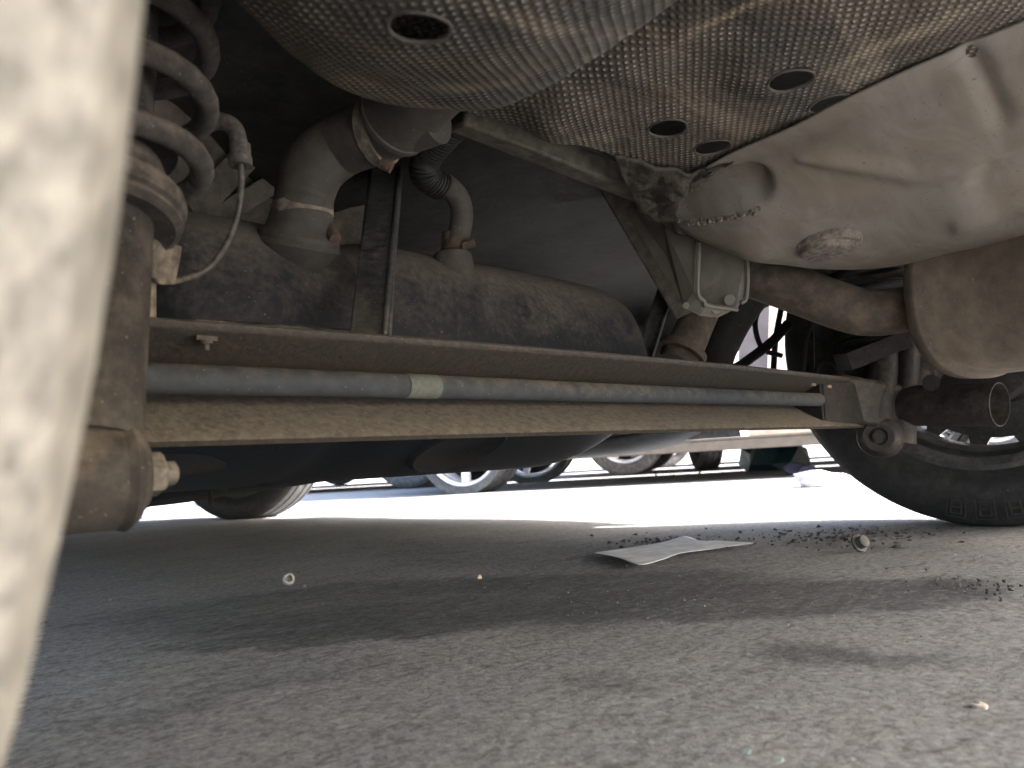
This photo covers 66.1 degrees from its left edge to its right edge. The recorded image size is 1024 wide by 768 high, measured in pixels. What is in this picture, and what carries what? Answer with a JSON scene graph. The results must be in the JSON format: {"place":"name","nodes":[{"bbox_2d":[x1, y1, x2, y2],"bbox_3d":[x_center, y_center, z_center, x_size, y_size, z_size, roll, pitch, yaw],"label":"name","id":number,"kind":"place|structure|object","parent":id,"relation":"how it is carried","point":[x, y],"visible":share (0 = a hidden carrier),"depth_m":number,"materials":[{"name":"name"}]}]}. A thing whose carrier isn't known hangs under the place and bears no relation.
{"place":"outdoors","nodes":[
{"label":"outdoors","id":0,"kind":"place"},
{"bbox_2d":[3,453,1023,767],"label":"ground","id":1,"kind":"structure","parent":0,"point":[215,645],"depth_m":0.68,"materials":[{"name":"grey asphalt"}]},
{"bbox_2d":[282,573,294,585],"bbox_3d":[-0.302,0.265,1.066,0.016,0.018,0.015,-2,-6,-18],"label":"plastic cap","id":2,"kind":"object","parent":1,"relation":"on","point":[288,579],"visible":1,"depth_m":1.06,"materials":[{"name":"white plastic"}]},
{"bbox_2d":[383,471,486,488],"bbox_3d":[-1.771,0.212,7.015,3.850,1.482,1.660,-5,-6,15],"label":"parked car","id":3,"kind":"object","parent":1,"relation":"on","point":[410,482],"visible":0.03,"depth_m":5.89,"materials":[{"name":"white paint"}]},
{"bbox_2d":[327,464,551,484],"bbox_3d":[-1.147,0.368,8.952,3.850,1.482,1.660,-5,-6,15],"label":"parked car","id":4,"kind":"object","parent":1,"relation":"on","point":[538,469],"visible":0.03,"depth_m":9.18,"materials":[{"name":"red paint"}]},
{"bbox_2d":[0,0,1023,767],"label":"parked car","id":5,"kind":"object","parent":1,"relation":"on","point":[264,258],"visible":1,"depth_m":0.62,"materials":[{"name":"grey paint"}]},
{"bbox_2d":[50,529,1023,710],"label":"pale grit","id":6,"kind":"object","parent":1,"relation":"on","point":[693,599],"visible":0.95,"depth_m":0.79,"materials":[{"name":"stone"}]},
{"bbox_2d":[637,452,687,467],"bbox_3d":[2.929,0.127,8.962,3.850,1.482,1.660,-4,-6,7],"label":"parked car","id":7,"kind":"object","parent":1,"relation":"on","point":[676,458],"visible":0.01,"depth_m":8.26,"materials":[{"name":"teal paint"}]},
{"bbox_2d":[596,536,752,564],"bbox_3d":[0.241,0.248,1.183,0.310,0.002,0.168,2,-8,-45],"label":"paper sheet","id":8,"kind":"object","parent":1,"relation":"on","point":[647,554],"visible":1,"depth_m":1.18,"materials":[{"name":"white paper"}]},
{"bbox_2d":[426,306,968,493],"bbox_3d":[1.165,-0.198,4.625,3.850,1.490,1.719,-5,-6,15],"label":"parked car","id":9,"kind":"object","parent":1,"relation":"on","point":[487,481],"visible":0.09,"depth_m":3.82,"materials":[{"name":"beige paint"}]},
{"bbox_2d":[688,450,722,469],"bbox_3d":[1.514,0.370,6.230,0.170,0.624,0.624,-3,-6,0],"label":"loose tyre","id":10,"kind":"object","parent":1,"relation":"on","point":[707,460],"visible":0.27,"depth_m":6.04,"materials":[{"name":"black rubber"}]},
{"bbox_2d":[741,748,750,753],"bbox_3d":[0.113,0.178,0.381,0.008,0.002,0.005,2,-8,-45],"label":"glass shard","id":11,"kind":"object","parent":1,"relation":"on","point":[746,750],"visible":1,"depth_m":0.38,"materials":[{"name":"glass"}]},
{"bbox_2d":[738,446,809,470],"bbox_3d":[1.728,0.456,5.213,0.386,0.222,0.408,-3,-6,-3],"label":"tarpaulin","id":12,"kind":"object","parent":1,"relation":"on","point":[768,459],"visible":0.62,"depth_m":5.04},
{"bbox_2d":[773,756,782,761],"bbox_3d":[0.125,0.176,0.369,0.008,0.002,0.005,2,-8,-45],"label":"glass shard","id":13,"kind":"object","parent":1,"relation":"on","point":[778,758],"visible":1,"depth_m":0.37,"materials":[{"name":"glass"}]},
{"bbox_2d":[783,462,815,474],"bbox_3d":[1.495,0.436,4.100,0.155,0.067,0.176,2,-8,-45],"label":"cloth bundle","id":14,"kind":"object","parent":1,"relation":"on","point":[791,468],"visible":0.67,"depth_m":4.06,"materials":[{"name":"purple fabric"}]},
{"bbox_2d":[592,431,1018,475],"bbox_3d":[2.272,-0.089,6.415,3.850,1.482,1.660,-5,-6,15],"label":"parked car","id":15,"kind":"object","parent":1,"relation":"on","point":[627,465],"visible":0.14,"depth_m":5.94,"materials":[{"name":"silver metal"}]},
{"bbox_2d":[793,470,846,487],"bbox_3d":[1.080,0.331,2.755,0.181,0.059,0.178,2,-8,-45],"label":"crumpled paper","id":16,"kind":"object","parent":1,"relation":"on","point":[814,478],"visible":0.93,"depth_m":2.69,"materials":[{"name":"white paper"}]},
{"bbox_2d":[851,534,869,551],"bbox_3d":[0.474,0.216,1.068,0.024,0.024,0.022,2,-8,-45],"label":"wheel nut","id":17,"kind":"object","parent":1,"relation":"on","point":[860,543],"visible":1,"depth_m":1.06,"materials":[{"name":"metal"}]},
{"bbox_2d":[892,544,903,547],"bbox_3d":[0.532,0.224,1.085,0.016,0.005,0.016,-7,-7,29],"label":"pebble","id":18,"kind":"object","parent":1,"relation":"on","point":[897,546],"visible":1,"depth_m":1.08,"materials":[{"name":"stone"}]},
{"bbox_2d":[971,700,987,709],"bbox_3d":[0.255,0.175,0.430,0.008,0.004,0.008,2,-8,-45],"label":"pebble","id":19,"kind":"object","parent":1,"relation":"on","point":[976,704],"visible":1,"depth_m":0.43,"materials":[{"name":"stone"}]},
{"bbox_2d":[318,437,994,482],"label":"yard wall","id":20,"kind":"structure","parent":0,"point":[727,454],"depth_m":13.57,"materials":[{"name":"white"}]},
{"bbox_2d":[587,524,1023,600],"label":"dark gravel","id":21,"kind":"structure","parent":0,"point":[845,539],"depth_m":1.23,"materials":[{"name":"black gravel"}]}
]}

